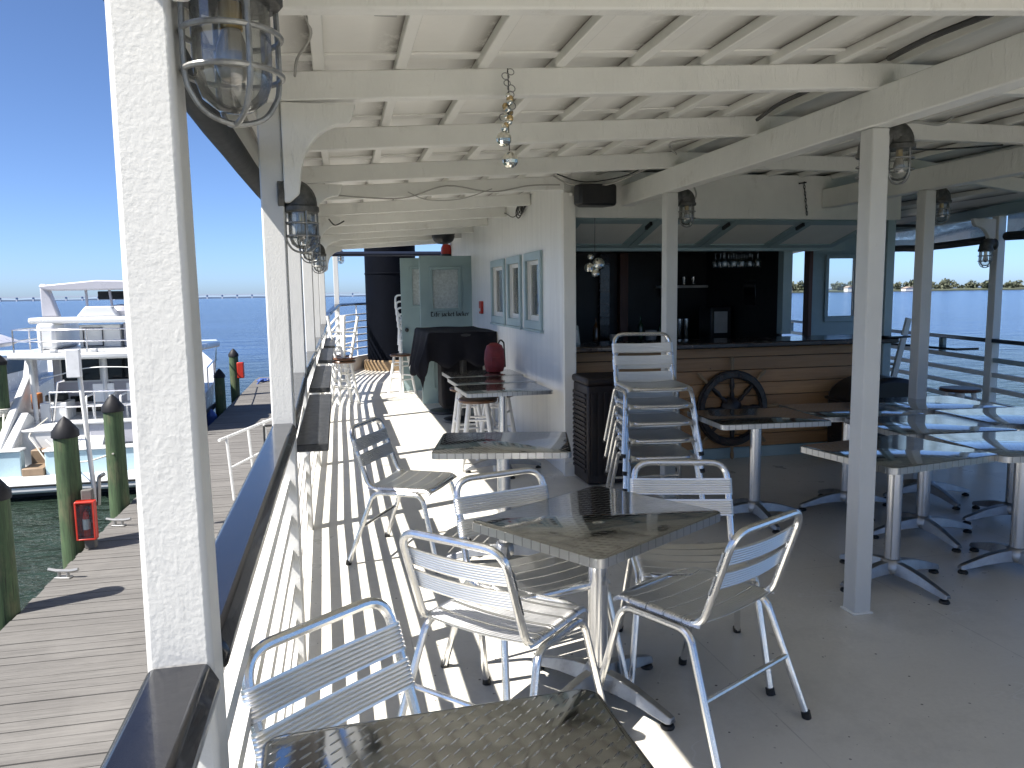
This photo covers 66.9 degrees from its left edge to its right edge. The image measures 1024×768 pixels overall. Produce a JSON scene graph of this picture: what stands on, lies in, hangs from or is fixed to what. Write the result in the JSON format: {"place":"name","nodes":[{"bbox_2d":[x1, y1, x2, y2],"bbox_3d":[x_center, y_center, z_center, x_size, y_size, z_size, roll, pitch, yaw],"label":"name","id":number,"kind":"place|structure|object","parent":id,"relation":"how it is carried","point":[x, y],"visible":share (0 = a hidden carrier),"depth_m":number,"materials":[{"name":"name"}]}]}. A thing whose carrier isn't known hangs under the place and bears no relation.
{"place":"outdoors","nodes":[
{"label":"outdoors","id":0,"kind":"place"},
{"bbox_2d":[0,377,277,767],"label":"dock","id":1,"kind":"object","parent":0,"point":[73,664],"visible":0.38,"depth_m":6.97,"materials":[{"name":"wood"}]},
{"bbox_2d":[65,349,105,504],"bbox_3d":[-5.274,0.549,9.626,0.343,1.972,0.108,-2,7,-12],"label":"light pole","id":2,"kind":"object","parent":1,"relation":"on","point":[73,363],"visible":0.97,"depth_m":9.59,"materials":[{"name":"white metal"}]},
{"bbox_2d":[74,488,98,548],"bbox_3d":[-5.241,1.676,9.577,0.228,0.740,0.230,-2,7,-12],"label":"extinguisher station","id":3,"kind":"object","parent":1,"relation":"on","point":[86,519],"visible":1,"depth_m":9.53,"materials":[{"name":"red metal"}]},
{"bbox_2d":[218,418,271,499],"bbox_3d":[-4.202,1.171,12.568,0.116,1.025,2.076,0,7,6],"label":"gangway rail","id":4,"kind":"object","parent":1,"relation":"on","point":[247,429],"visible":0.63,"depth_m":11.99,"materials":[{"name":"white metal"}]},
{"bbox_2d":[1,286,980,301],"bbox_3d":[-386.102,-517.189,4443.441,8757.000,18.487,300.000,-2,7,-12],"label":"shore","id":5,"kind":"structure","parent":0,"point":[200,297],"depth_m":4052.11,"materials":[{"name":"plant"}]},
{"bbox_2d":[0,288,1023,610],"bbox_3d":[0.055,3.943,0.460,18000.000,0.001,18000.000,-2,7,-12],"label":"water","id":6,"kind":"structure","parent":0,"point":[236,324],"depth_m":70.21,"materials":[{"name":"liquid"}]},
{"bbox_2d":[0,355,9,431],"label":"dock piling","id":7,"kind":"object","parent":6,"relation":"in","point":[4,397],"visible":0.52,"depth_m":16.64,"materials":[{"name":"green wood"}]},
{"bbox_2d":[0,479,20,630],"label":"dock piling","id":8,"kind":"object","parent":6,"relation":"in","point":[10,608],"visible":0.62,"depth_m":7.57,"materials":[{"name":"green wood"}]},
{"bbox_2d":[0,334,54,406],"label":"cabin boat","id":9,"kind":"object","parent":6,"relation":"on","point":[15,369],"visible":0.25,"depth_m":20.71,"materials":[{"name":"white plastic"}]},
{"bbox_2d":[50,416,84,568],"bbox_3d":[-5.486,2.258,9.748,0.313,3.750,0.313,-2,7,-12],"label":"dock piling","id":10,"kind":"object","parent":6,"relation":"in","point":[65,433],"visible":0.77,"depth_m":9.53,"materials":[{"name":"green wood"}]},
{"bbox_2d":[0,280,219,497],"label":"motor yacht","id":11,"kind":"object","parent":6,"relation":"on","point":[27,465],"visible":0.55,"depth_m":17.30,"materials":[{"name":"white paint"}]},
{"bbox_2d":[59,359,101,382],"bbox_3d":[-10.093,-0.333,18.147,0.890,0.580,0.050,-2,7,-12],"label":"window","id":12,"kind":"structure","parent":11,"relation":"in","point":[89,374],"depth_m":18.16,"materials":[{"name":"glass"}]},
{"bbox_2d":[85,383,115,418],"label":"deck chair","id":13,"kind":"object","parent":11,"relation":"on","point":[99,396],"visible":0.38,"depth_m":17.51,"materials":[{"name":"white plastic"}]},
{"bbox_2d":[106,358,128,380],"bbox_3d":[-9.288,-0.364,18.325,0.580,0.580,0.050,-2,7,-12],"label":"window","id":14,"kind":"structure","parent":11,"relation":"in","point":[113,373],"depth_m":18.30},
{"bbox_2d":[101,394,129,521],"bbox_3d":[-5.923,2.023,11.736,0.313,3.770,0.313,-2,7,-12],"label":"dock piling","id":15,"kind":"object","parent":6,"relation":"in","point":[112,408],"visible":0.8,"depth_m":11.53,"materials":[{"name":"green wood"}]},
{"bbox_2d":[213,369,226,417],"bbox_3d":[-8.119,1.167,21.716,0.313,3.220,0.313,-2,7,-12],"label":"dock piling","id":16,"kind":"object","parent":6,"relation":"in","point":[219,381],"visible":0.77,"depth_m":21.50,"materials":[{"name":"green wood"}]},
{"bbox_2d":[228,349,244,403],"bbox_3d":[-8.658,0.661,24.528,0.451,3.590,0.313,-2,7,-12],"label":"dock piling","id":17,"kind":"object","parent":6,"relation":"in","point":[236,369],"visible":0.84,"depth_m":24.30,"materials":[{"name":"green wood"}]},
{"bbox_2d":[0,0,1023,298],"label":"sky","id":18,"kind":"structure","parent":0,"point":[59,216],"materials":[{"name":"blue"}]},
{"bbox_2d":[293,369,1023,767],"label":"deck","id":19,"kind":"structure","parent":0,"point":[907,675],"depth_m":3.49,"materials":[{"name":"paint"}]},
{"bbox_2d":[104,0,229,767],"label":"support post","id":20,"kind":"object","parent":19,"relation":"on","point":[168,414],"visible":0.83,"depth_m":0.98,"materials":[{"name":"white paint"}]},
{"bbox_2d":[177,0,285,127],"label":"cage lamp","id":21,"kind":"object","parent":20,"relation":"attached to","point":[232,62],"visible":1,"depth_m":0.99,"materials":[{"name":"grey metal"}]},
{"bbox_2d":[100,302,367,767],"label":"port railing","id":22,"kind":"object","parent":19,"relation":"on","point":[167,720],"visible":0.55,"depth_m":1.56,"materials":[{"name":"white paint"}]},
{"bbox_2d":[297,394,331,463],"bbox_3d":[-1.005,0.221,4.006,0.135,0.132,1.680,-2,7,-12],"label":"drink shelf","id":23,"kind":"object","parent":22,"relation":"attached to","point":[314,433],"visible":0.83,"depth_m":3.62,"materials":[{"name":"black paint"}]},
{"bbox_2d":[309,366,331,394],"bbox_3d":[-1.461,-0.001,5.967,0.135,0.132,1.690,-2,7,-12],"label":"drink shelf","id":24,"kind":"object","parent":22,"relation":"attached to","point":[321,381],"visible":0.97,"depth_m":5.59,"materials":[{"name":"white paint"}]},
{"bbox_2d":[256,102,306,664],"bbox_3d":[-0.885,0.036,2.992,0.084,2.300,0.084,-2,7,-12],"label":"support post","id":25,"kind":"object","parent":19,"relation":"on","point":[277,291],"visible":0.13,"depth_m":2.92,"materials":[{"name":"white paint"}]},
{"bbox_2d":[277,181,319,253],"bbox_3d":[-0.806,-0.633,2.933,0.151,0.277,0.132,-3,7,-17],"label":"cage lamp","id":26,"kind":"object","parent":25,"relation":"attached to","point":[302,204],"visible":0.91,"depth_m":2.90,"materials":[{"name":"grey metal"}]},
{"bbox_2d":[287,214,313,529],"bbox_3d":[-1.367,-0.188,4.972,0.084,2.300,0.084,-2,7,-12],"label":"support post","id":27,"kind":"object","parent":19,"relation":"on","point":[297,309],"visible":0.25,"depth_m":4.91,"materials":[{"name":"white paint"}]},
{"bbox_2d":[295,220,320,263],"bbox_3d":[-1.289,-0.902,4.908,0.151,0.277,0.132,-2,7,-12],"label":"cage lamp","id":28,"kind":"object","parent":27,"relation":"attached to","point":[311,247],"visible":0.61,"depth_m":4.90,"materials":[{"name":"grey metal"}]},
{"bbox_2d":[301,241,320,466],"bbox_3d":[-1.787,-0.404,6.874,0.084,2.300,0.084,-2,7,-12],"label":"support post","id":29,"kind":"object","parent":19,"relation":"on","point":[309,314],"visible":0.33,"depth_m":6.81,"materials":[{"name":"white paint"}]},
{"bbox_2d":[312,259,323,393],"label":"support post","id":30,"kind":"object","parent":19,"relation":"on","point":[317,304],"visible":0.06,"depth_m":9.13,"materials":[{"name":"white paint"}]},
{"bbox_2d":[318,265,328,393],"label":"support post","id":31,"kind":"object","parent":19,"relation":"on","point":[322,297],"visible":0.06,"depth_m":11.46,"materials":[{"name":"white paint"}]},
{"bbox_2d":[240,597,421,767],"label":"cafe chair","id":32,"kind":"object","parent":19,"relation":"on","point":[273,695],"visible":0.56,"depth_m":1.76,"materials":[{"name":"metal"}]},
{"bbox_2d":[333,256,340,354],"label":"support post","id":33,"kind":"object","parent":19,"relation":"on","point":[336,280],"visible":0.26,"depth_m":14.49,"materials":[{"name":"white paint"}]},
{"bbox_2d":[331,360,360,405],"bbox_3d":[-2.370,-0.024,10.963,0.344,0.624,0.342,-5,8,-32],"label":"bar stool","id":34,"kind":"object","parent":19,"relation":"on","point":[340,372],"visible":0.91,"depth_m":10.92,"materials":[{"name":"white wood"}]},
{"bbox_2d":[326,316,358,359],"bbox_3d":[-2.376,-0.649,10.892,0.342,0.624,0.344,3,5,27],"label":"bar stool","id":35,"kind":"object","parent":34,"relation":"on","point":[343,336],"visible":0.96,"depth_m":10.84,"materials":[{"name":"white wood"}]},
{"bbox_2d":[332,251,440,255],"bbox_3d":[-1.624,-1.214,13.596,3.230,2.350,1.946,-2,7,-12],"label":"awning frame","id":36,"kind":"object","parent":19,"relation":"on","point":[400,253],"visible":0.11,"depth_m":14.25,"materials":[{"name":"white paint"}]},
{"bbox_2d":[364,245,414,370],"bbox_3d":[-2.521,-2.614,15.997,1.200,4.600,1.200,-2,7,-12],"label":"ship funnel","id":37,"kind":"object","parent":19,"relation":"on","point":[382,283],"visible":0.47,"depth_m":15.65,"materials":[{"name":"black paint"}]},
{"bbox_2d":[387,353,416,394],"bbox_3d":[-1.712,-0.157,12.023,0.341,0.624,0.344,5,9,42],"label":"bar stool","id":38,"kind":"object","parent":19,"relation":"on","point":[401,365],"visible":0.91,"depth_m":11.99,"materials":[{"name":"white wood"}]},
{"bbox_2d":[346,417,470,572],"bbox_3d":[-0.603,0.614,4.546,0.578,0.792,0.558,1,7,16],"label":"cafe chair","id":39,"kind":"object","parent":19,"relation":"on","point":[399,482],"visible":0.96,"depth_m":4.48,"materials":[{"name":"metal"}]},
{"bbox_2d":[429,407,453,414],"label":"table","id":40,"kind":"object","parent":19,"relation":"on","point":[440,411],"visible":0.27,"depth_m":9.95,"materials":[{"name":"black metal"}]},
{"bbox_2d":[409,326,496,387],"bbox_3d":[-0.793,-0.348,9.746,0.936,0.681,1.719,-2,7,-12],"label":"table cloth","id":41,"kind":"object","parent":40,"relation":"on","point":[447,347],"visible":1,"depth_m":8.99,"materials":[{"name":"fabric"}]},
{"bbox_2d":[261,689,653,767],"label":"cafe table","id":42,"kind":"object","parent":19,"relation":"on","point":[580,728],"visible":1,"depth_m":1.44,"materials":[{"name":"metal"}]},
{"bbox_2d":[443,333,474,423],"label":"table","id":43,"kind":"object","parent":19,"relation":"on","point":[448,419],"visible":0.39,"depth_m":9.30,"materials":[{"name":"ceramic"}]},
{"bbox_2d":[437,361,482,408],"bbox_3d":[-0.652,-0.148,9.726,0.520,0.860,0.420,-2,7,-12],"label":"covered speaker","id":44,"kind":"object","parent":19,"relation":"on","point":[446,397],"visible":0.24,"depth_m":9.52},
{"bbox_2d":[450,386,484,432],"bbox_3d":[-0.436,0.338,7.623,0.344,0.624,0.341,-2,7,-12],"label":"bar stool","id":45,"kind":"object","parent":19,"relation":"on","point":[456,424],"visible":0.35,"depth_m":7.53,"materials":[{"name":"white wood"}]},
{"bbox_2d":[458,397,496,471],"bbox_3d":[-0.294,0.431,6.809,0.344,0.624,0.342,-1,7,0],"label":"bar stool","id":46,"kind":"object","parent":19,"relation":"on","point":[485,401],"visible":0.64,"depth_m":6.68,"materials":[{"name":"white wood"}]},
{"bbox_2d":[442,369,523,431],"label":"cafe table","id":47,"kind":"object","parent":19,"relation":"on","point":[474,373],"visible":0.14,"depth_m":7.84,"materials":[{"name":"metal"}]},
{"bbox_2d":[484,339,505,372],"bbox_3d":[-0.174,-0.288,7.948,0.226,0.336,0.158,-2,7,-12],"label":"dry bag","id":48,"kind":"object","parent":47,"relation":"on","point":[494,359],"visible":1,"depth_m":7.89,"materials":[{"name":"red fabric"}]},
{"bbox_2d":[447,375,536,431],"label":"cafe table","id":49,"kind":"object","parent":19,"relation":"on","point":[487,380],"visible":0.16,"depth_m":7.26,"materials":[{"name":"metal"}]},
{"bbox_2d":[476,396,515,460],"bbox_3d":[-0.132,0.385,7.181,0.342,0.624,0.344,1,7,17],"label":"bar stool","id":50,"kind":"object","parent":19,"relation":"on","point":[511,418],"visible":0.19,"depth_m":7.20,"materials":[{"name":"white wood"}]},
{"bbox_2d":[397,529,605,716],"bbox_3d":[-0.038,0.830,2.629,0.558,0.792,0.578,4,8,33],"label":"cafe chair","id":51,"kind":"object","parent":19,"relation":"on","point":[483,609],"visible":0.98,"depth_m":2.50,"materials":[{"name":"metal"}]},
{"bbox_2d":[432,432,571,559],"bbox_3d":[-0.044,0.670,4.366,0.733,0.700,0.676,-1,7,1],"label":"cafe table","id":52,"kind":"object","parent":19,"relation":"on","point":[503,448],"visible":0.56,"depth_m":4.30,"materials":[{"name":"metal"}]},
{"bbox_2d":[455,382,552,478],"bbox_3d":[-0.077,0.390,6.678,0.733,0.721,0.676,-2,7,-14],"label":"cafe table","id":53,"kind":"object","parent":19,"relation":"on","point":[501,392],"visible":0.68,"depth_m":6.63,"materials":[{"name":"metal"}]},
{"bbox_2d":[441,467,628,699],"bbox_3d":[0.079,0.781,3.030,0.558,0.792,0.578,-4,8,-29],"label":"cafe chair","id":54,"kind":"object","parent":19,"relation":"on","point":[546,574],"visible":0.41,"depth_m":3.08,"materials":[{"name":"metal"}]},
{"bbox_2d":[472,486,719,730],"bbox_3d":[0.322,0.836,2.900,0.733,0.700,0.676,-7,9,-44],"label":"cafe table","id":55,"kind":"object","parent":19,"relation":"on","point":[597,531],"visible":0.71,"depth_m":2.83,"materials":[{"name":"silver metal"}]},
{"bbox_2d":[572,372,629,483],"bbox_3d":[0.725,0.347,6.307,0.390,0.850,0.430,-2,7,-12],"label":"waste bin","id":56,"kind":"object","parent":19,"relation":"on","point":[592,394],"visible":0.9,"depth_m":6.11,"materials":[{"name":"brown plastic"}]},
{"bbox_2d":[610,412,700,498],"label":"cafe chair","id":57,"kind":"object","parent":19,"relation":"on","point":[662,452],"visible":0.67,"depth_m":5.31,"materials":[{"name":"metal"}]},
{"bbox_2d":[605,396,704,498],"bbox_3d":[0.970,0.393,5.292,0.558,0.792,0.578,-2,7,-6],"label":"cafe chair","id":58,"kind":"object","parent":57,"relation":"on","point":[675,434],"visible":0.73,"depth_m":5.26,"materials":[{"name":"metal"}]},
{"bbox_2d":[605,368,703,490],"bbox_3d":[0.963,0.280,5.290,0.558,0.792,0.579,-1,7,-5],"label":"cafe chair","id":59,"kind":"object","parent":58,"relation":"on","point":[671,419],"visible":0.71,"depth_m":5.28,"materials":[{"name":"metal"}]},
{"bbox_2d":[603,352,704,475],"bbox_3d":[0.957,0.168,5.289,0.558,0.792,0.578,-1,7,-6],"label":"cafe chair","id":60,"kind":"object","parent":59,"relation":"on","point":[674,401],"visible":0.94,"depth_m":5.39,"materials":[{"name":"metal"}]},
{"bbox_2d":[603,332,703,458],"bbox_3d":[0.951,0.055,5.287,0.558,0.792,0.579,-1,7,-6],"label":"cafe chair","id":61,"kind":"object","parent":60,"relation":"on","point":[674,385],"visible":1,"depth_m":5.44,"materials":[{"name":"metal"}]},
{"bbox_2d":[400,171,915,476],"bbox_3d":[1.272,-0.913,10.018,4.940,2.500,6.925,-2,7,-12],"label":"bar cabin","id":62,"kind":"object","parent":19,"relation":"on","point":[533,285],"visible":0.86,"depth_m":7.79,"materials":[{"name":"paint"}]},
{"bbox_2d":[400,258,421,390],"bbox_3d":[-1.298,-0.931,12.167,0.850,2.070,0.112,-2,7,-12],"label":"open door","id":63,"kind":"structure","parent":62,"relation":"in","point":[409,267],"depth_m":12.09,"materials":[{"name":"grey paint"}]},
{"bbox_2d":[419,256,471,403],"bbox_3d":[-0.898,-0.745,10.710,0.720,2.025,0.054,-2,7,-12],"label":"open door","id":64,"kind":"structure","parent":62,"relation":"in","point":[445,282],"depth_m":10.65,"materials":[{"name":"grey paint"}]},
{"bbox_2d":[490,258,505,326],"bbox_3d":[-0.142,-1.049,8.913,0.087,0.745,0.790,-2,7,-12],"label":"window","id":65,"kind":"structure","parent":62,"relation":"in","point":[500,318],"depth_m":9.01,"materials":[{"name":"blue paint"}]},
{"bbox_2d":[506,255,522,329],"bbox_3d":[0.041,-0.957,8.099,0.087,0.745,0.670,-2,7,-12],"label":"window","id":66,"kind":"structure","parent":62,"relation":"in","point":[515,322],"depth_m":8.19,"materials":[{"name":"blue paint"}]},
{"bbox_2d":[523,250,543,332],"bbox_3d":[0.217,-0.868,7.318,0.087,0.745,0.680,-2,7,-12],"label":"window","id":67,"kind":"structure","parent":62,"relation":"in","point":[535,324],"depth_m":7.40,"materials":[{"name":"blue paint"}]},
{"bbox_2d":[563,183,615,207],"bbox_3d":[0.627,-1.503,6.189,0.400,0.165,0.237,-2,7,-12],"label":"loudspeaker","id":68,"kind":"object","parent":62,"relation":"attached to","point":[593,195],"visible":1,"depth_m":6.09,"materials":[{"name":"black plastic"}]},
{"bbox_2d":[173,0,1023,271],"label":"deck roof","id":69,"kind":"structure","parent":62,"relation":"attached to","point":[411,97],"depth_m":3.29,"materials":[{"name":"paint"}]},
{"bbox_2d":[103,0,260,198],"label":"rolled blind","id":70,"kind":"object","parent":69,"relation":"hanging from","point":[226,141],"visible":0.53,"depth_m":2.63,"materials":[{"name":"fabric"}]},
{"bbox_2d":[339,184,559,198],"bbox_3d":[-0.485,-1.482,5.960,1.771,0.132,0.020,-2,7,-12],"label":"cable","id":71,"kind":"object","parent":69,"relation":"hanging from","point":[452,186],"visible":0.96,"depth_m":5.96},
{"bbox_2d":[496,68,517,167],"bbox_3d":[-0.019,-1.005,2.929,0.083,0.371,0.062,-2,7,-12],"label":"ornament string","id":72,"kind":"object","parent":69,"relation":"hanging from","point":[509,159],"visible":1,"depth_m":2.92,"materials":[{"name":"metal"}]},
{"bbox_2d":[584,254,604,277],"bbox_3d":[0.673,-1.107,6.314,0.169,0.481,0.108,-2,7,-12],"label":"ornament string","id":73,"kind":"object","parent":69,"relation":"hanging from","point":[595,266],"visible":1,"depth_m":6.30,"materials":[{"name":"metal"}]},
{"bbox_2d":[886,16,992,60],"bbox_3d":[1.653,-1.274,2.651,0.079,0.032,1.103,-2,7,-13],"label":"cable","id":74,"kind":"object","parent":69,"relation":"attached to","point":[936,34],"visible":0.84,"depth_m":2.86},
{"bbox_2d":[895,222,985,251],"bbox_3d":[4.554,-1.563,8.297,0.074,0.253,1.898,-1,7,0],"label":"rolled blind","id":75,"kind":"object","parent":69,"relation":"hanging from","point":[957,235],"visible":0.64,"depth_m":8.07,"materials":[{"name":"plastic"}]},
{"bbox_2d":[1002,213,1023,239],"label":"rolled blind","id":76,"kind":"object","parent":69,"relation":"hanging from","point":[1015,227],"visible":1,"depth_m":7.00,"materials":[{"name":"fabric"}]},
{"bbox_2d":[744,281,756,304],"bbox_3d":[2.574,-0.982,8.382,0.013,0.260,0.250,-2,7,-12],"label":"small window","id":77,"kind":"structure","parent":62,"relation":"in","point":[750,287],"depth_m":8.36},
{"bbox_2d":[823,254,855,321],"bbox_3d":[3.669,-1.069,8.644,0.428,0.740,0.050,-2,7,-12],"label":"window","id":78,"kind":"structure","parent":62,"relation":"in","point":[826,318],"depth_m":8.60,"materials":[{"name":"blue paint"}]},
{"bbox_2d":[660,192,677,497],"bbox_3d":[1.148,-0.264,5.673,0.104,2.220,0.104,-2,7,-12],"label":"support post","id":79,"kind":"object","parent":19,"relation":"on","point":[669,260],"visible":0.71,"depth_m":5.58,"materials":[{"name":"white paint"}]},
{"bbox_2d":[678,189,695,227],"bbox_3d":[1.250,-1.268,5.583,0.151,0.277,0.132,-2,7,-7],"label":"cage lamp","id":80,"kind":"object","parent":79,"relation":"attached to","point":[686,199],"visible":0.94,"depth_m":5.54,"materials":[{"name":"grey metal"}]},
{"bbox_2d":[619,459,774,695],"bbox_3d":[0.726,0.756,3.173,0.558,0.792,0.579,0,7,3],"label":"cafe chair","id":81,"kind":"object","parent":19,"relation":"on","point":[658,561],"visible":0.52,"depth_m":3.30,"materials":[{"name":"metal"}]},
{"bbox_2d":[595,509,811,767],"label":"cafe chair","id":82,"kind":"object","parent":19,"relation":"on","point":[698,598],"visible":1,"depth_m":2.66,"materials":[{"name":"metal"}]},
{"bbox_2d":[576,334,898,464],"bbox_3d":[1.953,0.130,7.136,3.170,1.075,0.700,-2,7,-12],"label":"bar counter","id":83,"kind":"object","parent":19,"relation":"on","point":[808,369],"visible":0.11,"depth_m":7.06,"materials":[{"name":"brown wood"}]},
{"bbox_2d":[683,356,778,458],"bbox_3d":[1.979,0.218,6.966,0.940,0.940,0.070,-2,7,-12],"label":"ship helm","id":84,"kind":"object","parent":83,"relation":"hanging from","point":[733,402],"visible":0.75,"depth_m":6.94,"materials":[{"name":"brown wood"}]},
{"bbox_2d":[687,407,830,533],"bbox_3d":[1.614,0.555,5.149,0.733,0.700,0.676,-2,7,-8],"label":"cafe table","id":85,"kind":"object","parent":19,"relation":"on","point":[755,421],"visible":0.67,"depth_m":5.10,"materials":[{"name":"metal"}]},
{"bbox_2d":[779,402,923,521],"bbox_3d":[2.320,0.519,5.376,0.733,0.700,0.676,-2,7,-7],"label":"cafe table","id":86,"kind":"object","parent":19,"relation":"on","point":[837,412],"visible":0.59,"depth_m":5.36,"materials":[{"name":"metal"}]},
{"bbox_2d":[840,127,889,615],"bbox_3d":[1.623,-0.025,3.559,0.104,2.220,0.104,-2,7,-12],"label":"support post","id":87,"kind":"object","parent":19,"relation":"on","point":[871,234],"visible":1,"depth_m":3.52,"materials":[{"name":"white paint"}]},
{"bbox_2d":[888,123,915,184],"bbox_3d":[1.724,-1.033,3.469,0.151,0.277,0.132,-1,7,-4],"label":"cage lamp","id":88,"kind":"object","parent":87,"relation":"attached to","point":[902,139],"visible":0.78,"depth_m":3.42,"materials":[{"name":"grey metal"}]},
{"bbox_2d":[824,375,908,441],"bbox_3d":[3.273,0.295,6.967,0.760,0.750,0.450,-2,7,-12],"label":"covered drum","id":89,"kind":"object","parent":19,"relation":"on","point":[889,387],"visible":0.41,"depth_m":6.83,"materials":[{"name":"fabric"}]},
{"bbox_2d":[880,220,895,375],"bbox_3d":[3.501,-0.474,7.281,0.085,2.200,0.085,-2,7,-12],"label":"support post","id":90,"kind":"object","parent":19,"relation":"on","point":[888,291],"visible":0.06,"depth_m":7.20,"materials":[{"name":"blue paint"}]},
{"bbox_2d":[800,435,996,604],"bbox_3d":[1.973,0.684,4.006,0.733,0.700,0.676,-4,7,-22],"label":"cafe table","id":91,"kind":"object","parent":19,"relation":"on","point":[898,457],"visible":0.85,"depth_m":3.96,"materials":[{"name":"metal"}]},
{"bbox_2d":[890,318,911,376],"bbox_3d":[3.811,-0.069,7.995,0.377,1.233,0.393,-2,7,-12],"label":"step ladder","id":92,"kind":"object","parent":19,"relation":"on","point":[900,350],"visible":0.21,"depth_m":7.80,"materials":[{"name":"metal"}]},
{"bbox_2d":[904,190,935,479],"bbox_3d":[3.025,-0.299,5.751,0.104,2.220,0.104,-2,7,-12],"label":"support post","id":93,"kind":"object","parent":19,"relation":"on","point":[922,280],"visible":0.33,"depth_m":5.68,"materials":[{"name":"white paint"}]},
{"bbox_2d":[935,188,951,224],"bbox_3d":[3.129,-1.303,5.660,0.151,0.277,0.132,-2,7,-12],"label":"cage lamp","id":94,"kind":"object","parent":93,"relation":"attached to","point":[943,196],"visible":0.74,"depth_m":5.61,"materials":[{"name":"grey metal"}]},
{"bbox_2d":[845,414,1016,552],"bbox_3d":[2.530,0.588,4.760,0.733,0.700,0.676,-2,7,-7],"label":"cafe table","id":95,"kind":"object","parent":19,"relation":"on","point":[919,426],"visible":0.84,"depth_m":4.73,"materials":[{"name":"metal"}]},
{"bbox_2d":[879,396,1006,509],"bbox_3d":[3.015,0.480,5.610,0.733,0.700,0.676,-2,7,-7],"label":"cafe table","id":96,"kind":"object","parent":19,"relation":"on","point":[929,405],"visible":0.62,"depth_m":5.54,"materials":[{"name":"metal"}]},
{"bbox_2d":[925,431,1023,574],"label":"cafe table","id":97,"kind":"object","parent":19,"relation":"on","point":[1006,446],"visible":0.99,"depth_m":4.14,"materials":[{"name":"metal"}]},
{"bbox_2d":[935,407,1023,524],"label":"cafe table","id":98,"kind":"object","parent":19,"relation":"on","point":[1011,417],"visible":0.73,"depth_m":5.00,"materials":[{"name":"metal"}]},
{"bbox_2d":[982,216,1006,402],"bbox_3d":[4.569,-0.519,7.362,0.085,2.240,0.085,-2,7,-12],"label":"support post","id":99,"kind":"object","parent":19,"relation":"on","point":[995,288],"visible":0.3,"depth_m":7.32,"materials":[{"name":"white paint"}]},
{"bbox_2d":[791,319,1023,429],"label":"starboard railing","id":100,"kind":"object","parent":99,"relation":"attached to","point":[942,346],"visible":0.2,"depth_m":7.83,"materials":[{"name":"metal"}]},
{"bbox_2d":[977,238,998,267],"bbox_3d":[4.440,-1.225,7.253,0.151,0.277,0.132,-2,7,-12],"label":"cage lamp","id":101,"kind":"object","parent":99,"relation":"attached to","point":[990,245],"visible":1,"depth_m":7.22,"materials":[{"name":"grey metal"}]},
{"bbox_3d":[1.236,-0.009,9.042,2.400,0.930,0.400,-2,7,-12],"label":"back counter","id":102,"kind":"object","parent":19,"relation":"on","visible":0},
{"bbox_2d":[699,306,730,338],"bbox_3d":[2.319,-0.680,8.842,0.260,0.420,0.312,-2,7,-12],"label":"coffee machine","id":103,"kind":"object","parent":102,"relation":"on","point":[714,321],"visible":0.76,"depth_m":8.70,"materials":[{"name":"black metal"}]},
{"bbox_2d":[792,287,1023,292],"bbox_3d":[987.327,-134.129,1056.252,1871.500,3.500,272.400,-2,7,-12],"label":"shore bank","id":104,"kind":"structure","parent":0,"point":[951,289],"depth_m":980.12,"materials":[{"name":"green plant"}]},
{"bbox_2d":[792,278,1023,290],"bbox_3d":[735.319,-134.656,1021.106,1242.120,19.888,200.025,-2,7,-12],"label":"wood","id":105,"kind":"object","parent":104,"relation":"on","point":[942,284],"visible":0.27,"depth_m":995.78,"materials":[{"name":"green plant"}]},
{"bbox_2d":[939,386,981,400],"bbox_3d":[4.064,0.341,7.057,0.344,0.624,0.342,-4,7,-24],"label":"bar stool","id":106,"kind":"object","parent":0,"point":[959,391],"visible":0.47,"depth_m":6.96,"materials":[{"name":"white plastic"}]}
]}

